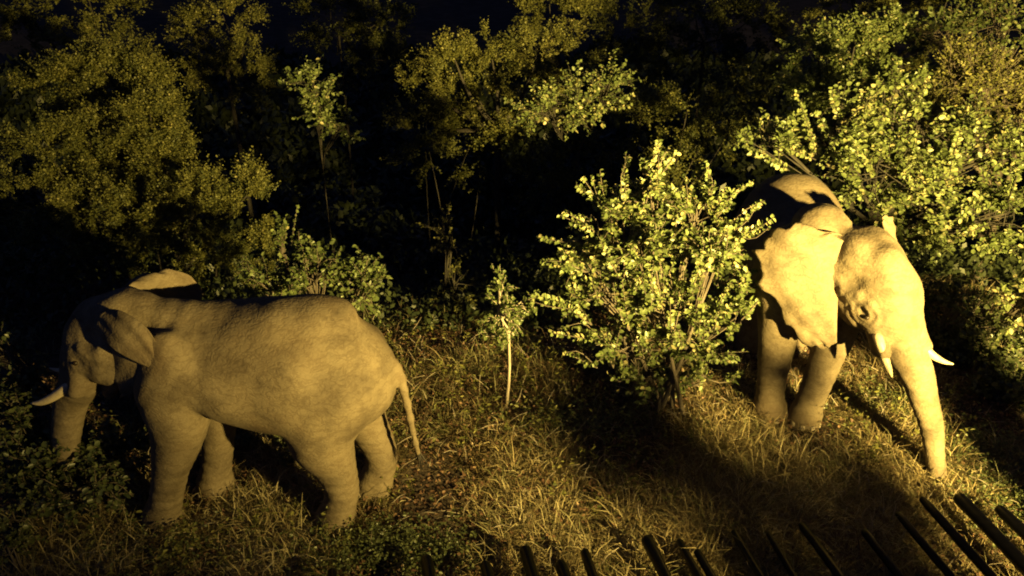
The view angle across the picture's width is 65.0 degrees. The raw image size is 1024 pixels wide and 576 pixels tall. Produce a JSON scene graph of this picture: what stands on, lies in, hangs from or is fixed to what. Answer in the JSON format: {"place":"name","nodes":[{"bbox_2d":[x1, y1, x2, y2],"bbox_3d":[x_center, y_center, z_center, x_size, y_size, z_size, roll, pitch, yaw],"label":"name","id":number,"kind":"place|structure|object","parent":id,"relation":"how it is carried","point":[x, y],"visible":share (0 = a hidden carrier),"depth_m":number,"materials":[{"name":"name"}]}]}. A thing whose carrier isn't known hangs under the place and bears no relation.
{"place":"outdoors","nodes":[
{"label":"outdoors","id":0,"kind":"place"},
{"bbox_2d":[0,0,1023,575],"bbox_3d":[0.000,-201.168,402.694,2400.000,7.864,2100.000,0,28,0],"label":"ground","id":1,"kind":"structure","parent":0,"point":[430,18],"depth_m":21.11,"materials":[{"name":"soil"}]},
{"bbox_2d":[0,489,47,575],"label":"feathery bush","id":2,"kind":"object","parent":1,"relation":"on","point":[18,532],"visible":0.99,"depth_m":9.34,"materials":[{"name":"green plant"}]},
{"bbox_2d":[0,316,101,462],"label":"shade bush","id":3,"kind":"object","parent":1,"relation":"on","point":[17,419],"visible":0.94,"depth_m":10.20,"materials":[{"name":"green plant"}]},
{"bbox_2d":[0,410,150,531],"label":"leafy undergrowth","id":4,"kind":"object","parent":1,"relation":"on","point":[42,476],"visible":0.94,"depth_m":10.01,"materials":[{"name":"green plant"}]},
{"bbox_2d":[0,0,172,222],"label":"thorn tree","id":5,"kind":"object","parent":1,"relation":"on","point":[9,15],"visible":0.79,"depth_m":24.64,"materials":[{"name":"green plant"}]},
{"bbox_2d":[0,27,191,267],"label":"thorn tree","id":6,"kind":"object","parent":1,"relation":"on","point":[62,68],"visible":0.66,"depth_m":18.02,"materials":[{"name":"green plant"}]},
{"bbox_2d":[42,78,215,276],"bbox_3d":[-8.141,-1.942,17.878,3.593,5.558,2.638,6,29,11],"label":"thorn tree","id":7,"kind":"object","parent":1,"relation":"on","point":[161,146],"visible":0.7,"depth_m":16.78,"materials":[{"name":"green plant"}]},
{"bbox_2d":[0,101,280,299],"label":"thorn bush","id":8,"kind":"object","parent":1,"relation":"on","point":[61,198],"visible":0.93,"depth_m":16.14,"materials":[{"name":"green plant"}]},
{"bbox_2d":[162,0,291,223],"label":"thorn tree","id":9,"kind":"object","parent":1,"relation":"on","point":[225,61],"visible":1,"depth_m":26.34,"materials":[{"name":"green plant"}]},
{"bbox_2d":[30,269,430,536],"bbox_3d":[-3.415,1.493,9.978,4.772,3.343,1.899,0,28,0],"label":"elephant","id":10,"kind":"object","parent":1,"relation":"on","point":[314,381],"visible":0.98,"depth_m":9.08},
{"bbox_2d":[234,427,298,468],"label":"leafy undergrowth","id":11,"kind":"object","parent":1,"relation":"on","point":[287,454],"visible":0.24,"depth_m":11.29,"materials":[{"name":"green plant"}]},
{"bbox_2d":[232,205,392,322],"bbox_3d":[-3.067,0.241,12.478,2.497,3.085,1.265,6,29,10],"label":"leafy bush","id":12,"kind":"object","parent":1,"relation":"on","point":[307,255],"visible":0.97,"depth_m":12.09,"materials":[{"name":"green plant"}]},
{"bbox_2d":[276,55,365,287],"bbox_3d":[-4.482,-2.573,19.545,1.827,6.106,1.461,-15,32,-27],"label":"tree","id":13,"kind":"object","parent":1,"relation":"on","point":[312,103],"visible":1,"depth_m":18.47,"materials":[{"name":"green plant"}]},
{"bbox_2d":[283,0,432,208],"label":"thorn tree","id":14,"kind":"object","parent":1,"relation":"on","point":[357,15],"visible":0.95,"depth_m":31.60,"materials":[{"name":"green plant"}]},
{"bbox_2d":[379,85,523,268],"bbox_3d":[-1.605,-2.967,22.309,3.978,5.319,2.778,0,28,0],"label":"tree","id":15,"kind":"object","parent":1,"relation":"on","point":[455,117],"visible":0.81,"depth_m":21.47,"materials":[{"name":"green plant"}]},
{"bbox_2d":[417,197,488,316],"bbox_3d":[-1.128,-0.459,15.767,1.388,2.660,1.270,11,30,20],"label":"thorn bush","id":16,"kind":"object","parent":1,"relation":"on","point":[447,273],"visible":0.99,"depth_m":15.78,"materials":[{"name":"green plant"}]},
{"bbox_2d":[394,15,581,252],"bbox_3d":[-0.621,-3.690,21.983,5.044,7.299,3.574,0,28,0],"label":"twin crown tree","id":17,"kind":"object","parent":1,"relation":"on","point":[466,47],"visible":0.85,"depth_m":20.63,"materials":[{"name":"green plant"}]},
{"bbox_2d":[476,264,540,408],"bbox_3d":[-0.071,0.800,12.003,0.890,2.521,0.649,11,30,20],"label":"sapling","id":18,"kind":"object","parent":1,"relation":"on","point":[515,312],"visible":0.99,"depth_m":11.74,"materials":[{"name":"green plant"}]},
{"bbox_2d":[0,246,1023,575],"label":"grass","id":19,"kind":"structure","parent":1,"relation":"on","point":[744,512],"depth_m":10.67,"materials":[{"name":"green plant"}]},
{"bbox_2d":[1,311,1023,575],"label":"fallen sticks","id":20,"kind":"object","parent":19,"relation":"on","point":[625,453],"visible":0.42,"depth_m":11.42,"materials":[{"name":"brown wood"}]},
{"bbox_2d":[0,30,1023,335],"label":"dark thicket","id":21,"kind":"object","parent":1,"relation":"on","point":[288,148],"visible":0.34,"depth_m":38.97,"materials":[{"name":"green plant"}]},
{"bbox_2d":[0,313,1023,575],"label":"scrub weeds","id":22,"kind":"object","parent":1,"relation":"on","point":[292,513],"visible":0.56,"depth_m":11.57,"materials":[{"name":"green plant"}]},
{"bbox_2d":[31,367,1023,575],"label":"ground herbs","id":23,"kind":"object","parent":1,"relation":"on","point":[391,548],"visible":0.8,"depth_m":9.94,"materials":[{"name":"green plant"}]},
{"bbox_2d":[494,0,606,236],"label":"thorn tree","id":24,"kind":"object","parent":1,"relation":"on","point":[580,7],"visible":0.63,"depth_m":26.36,"materials":[{"name":"green plant"}]},
{"bbox_2d":[473,83,631,277],"bbox_3d":[1.027,-2.513,21.000,4.104,5.454,2.918,0,28,0],"label":"thorn bush","id":25,"kind":"object","parent":1,"relation":"on","point":[528,162],"visible":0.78,"depth_m":20.36,"materials":[{"name":"green plant"}]},
{"bbox_2d":[504,48,641,237],"bbox_3d":[1.325,-2.470,18.787,3.032,6.077,1.662,0,28,0],"label":"tree","id":26,"kind":"object","parent":1,"relation":"on","point":[572,106],"visible":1,"depth_m":17.73,"materials":[{"name":"green plant"}]},
{"bbox_2d":[523,139,775,421],"bbox_3d":[1.881,0.110,11.404,3.461,4.369,1.907,0,28,0],"label":"leafy bush","id":27,"kind":"object","parent":1,"relation":"on","point":[638,297],"visible":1,"depth_m":11.18,"materials":[{"name":"green plant"}]},
{"bbox_2d":[586,54,780,230],"bbox_3d":[4.555,-3.398,21.999,5.531,5.752,2.850,-8,29,-15],"label":"thorn bush","id":28,"kind":"object","parent":1,"relation":"on","point":[662,103],"visible":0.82,"depth_m":21.25,"materials":[{"name":"green plant"}]},
{"bbox_2d":[575,0,805,215],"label":"thorn tree","id":29,"kind":"object","parent":1,"relation":"on","point":[734,51],"visible":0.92,"depth_m":29.74,"materials":[{"name":"green plant"}]},
{"bbox_2d":[759,0,917,183],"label":"feathery tree","id":30,"kind":"object","parent":1,"relation":"on","point":[820,95],"visible":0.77,"depth_m":18.30,"materials":[{"name":"green plant"}]},
{"bbox_2d":[730,173,953,482],"bbox_3d":[4.426,0.260,12.154,2.340,3.487,4.878,-3,28,-7],"label":"elephant","id":31,"kind":"object","parent":1,"relation":"on","point":[831,278],"visible":0.95,"depth_m":10.88},
{"bbox_2d":[726,55,1023,267],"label":"broadleaf tree","id":32,"kind":"object","parent":1,"relation":"on","point":[869,142],"visible":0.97,"depth_m":14.38,"materials":[{"name":"green plant"}]},
{"bbox_2d":[779,0,1006,219],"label":"thorn tree","id":33,"kind":"object","parent":1,"relation":"on","point":[876,4],"visible":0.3,"depth_m":24.20,"materials":[{"name":"green plant"}]},
{"bbox_2d":[885,32,1023,283],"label":"feathery tree","id":34,"kind":"object","parent":1,"relation":"on","point":[978,73],"visible":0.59,"depth_m":16.19,"materials":[{"name":"green plant"}]},
{"bbox_2d":[888,0,1023,249],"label":"broadleaf tree","id":35,"kind":"object","parent":1,"relation":"on","point":[952,20],"visible":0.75,"depth_m":19.57,"materials":[{"name":"green plant"}]},
{"bbox_2d":[922,253,1023,413],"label":"shade bush","id":36,"kind":"object","parent":1,"relation":"on","point":[958,336],"visible":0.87,"depth_m":13.39,"materials":[{"name":"green plant"}]},
{"bbox_2d":[976,264,1023,358],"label":"leafy branch bush","id":37,"kind":"object","parent":1,"relation":"on","point":[1008,307],"visible":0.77,"depth_m":13.34,"materials":[{"name":"green plant"}]},
{"bbox_3d":[1.861,4.582,7.044,9.507,0.346,0.354,-2,28,-4],"label":"bearer log","id":38,"kind":"object","parent":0,"visible":0},
{"bbox_2d":[327,567,336,575],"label":"wooden pole","id":39,"kind":"object","parent":38,"relation":"on","point":[331,571],"visible":1,"depth_m":9.07,"materials":[{"name":"brown wood"}]},
{"bbox_2d":[480,560,493,575],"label":"wooden pole","id":40,"kind":"object","parent":38,"relation":"on","point":[486,568],"visible":1,"depth_m":9.07,"materials":[{"name":"brown wood"}]},
{"bbox_2d":[555,559,571,575],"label":"wooden pole","id":41,"kind":"object","parent":38,"relation":"on","point":[562,567],"visible":1,"depth_m":9.10,"materials":[{"name":"brown wood"}]},
{"bbox_2d":[580,548,597,575],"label":"wooden pole","id":42,"kind":"object","parent":38,"relation":"on","point":[589,565],"visible":1,"depth_m":9.18,"materials":[{"name":"brown wood"}]},
{"bbox_2d":[641,535,671,575],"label":"wooden pole","id":43,"kind":"object","parent":38,"relation":"on","point":[650,546],"visible":1,"depth_m":9.22,"materials":[{"name":"brown wood"}]},
{"bbox_2d":[731,529,763,575],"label":"wooden pole","id":44,"kind":"object","parent":38,"relation":"on","point":[752,563],"visible":1,"depth_m":9.34,"materials":[{"name":"brown wood"}]},
{"bbox_2d":[798,522,843,575],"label":"wooden pole","id":45,"kind":"object","parent":38,"relation":"on","point":[821,551],"visible":1,"depth_m":9.36,"materials":[{"name":"brown wood"}]},
{"bbox_2d":[861,529,903,575],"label":"wooden pole","id":46,"kind":"object","parent":38,"relation":"on","point":[882,555],"visible":1,"depth_m":9.36,"materials":[{"name":"brown wood"}]},
{"bbox_2d":[895,511,955,575],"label":"wooden pole","id":47,"kind":"object","parent":38,"relation":"on","point":[932,554],"visible":1,"depth_m":9.44,"materials":[{"name":"brown wood"}]},
{"bbox_2d":[919,496,997,575],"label":"wooden pole","id":48,"kind":"object","parent":38,"relation":"on","point":[966,548],"visible":1,"depth_m":9.54,"materials":[{"name":"brown wood"}]},
{"bbox_3d":[1.860,4.065,8.019,9.506,0.332,0.343,-2,28,-4],"label":"bearer log","id":49,"kind":"object","parent":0,"visible":0},
{"bbox_2d":[421,554,435,575],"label":"wooden pole","id":50,"kind":"object","parent":49,"relation":"on","point":[427,566],"visible":1,"depth_m":9.08,"materials":[{"name":"brown wood"}]},
{"bbox_2d":[519,545,539,575],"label":"wooden pole","id":51,"kind":"object","parent":49,"relation":"on","point":[528,561],"visible":1,"depth_m":9.15,"materials":[{"name":"brown wood"}]},
{"bbox_2d":[676,538,702,575],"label":"wooden pole","id":52,"kind":"object","parent":49,"relation":"on","point":[695,570],"visible":1,"depth_m":9.26,"materials":[{"name":"brown wood"}]},
{"bbox_2d":[694,549,715,575],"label":"wooden pole","id":53,"kind":"object","parent":49,"relation":"on","point":[704,564],"visible":1,"depth_m":9.20,"materials":[{"name":"brown wood"}]},
{"bbox_2d":[766,531,796,575],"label":"wooden pole","id":54,"kind":"object","parent":49,"relation":"on","point":[781,555],"visible":1,"depth_m":9.31,"materials":[{"name":"brown wood"}]},
{"bbox_2d":[953,492,1023,575],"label":"wooden pole","id":55,"kind":"object","parent":49,"relation":"on","point":[1013,554],"visible":1,"depth_m":9.59,"materials":[{"name":"brown wood"}]},
{"bbox_2d":[994,505,1023,540],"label":"wooden pole","id":56,"kind":"object","parent":49,"relation":"on","point":[1012,521],"visible":1,"depth_m":9.77,"materials":[{"name":"brown wood"}]}
]}

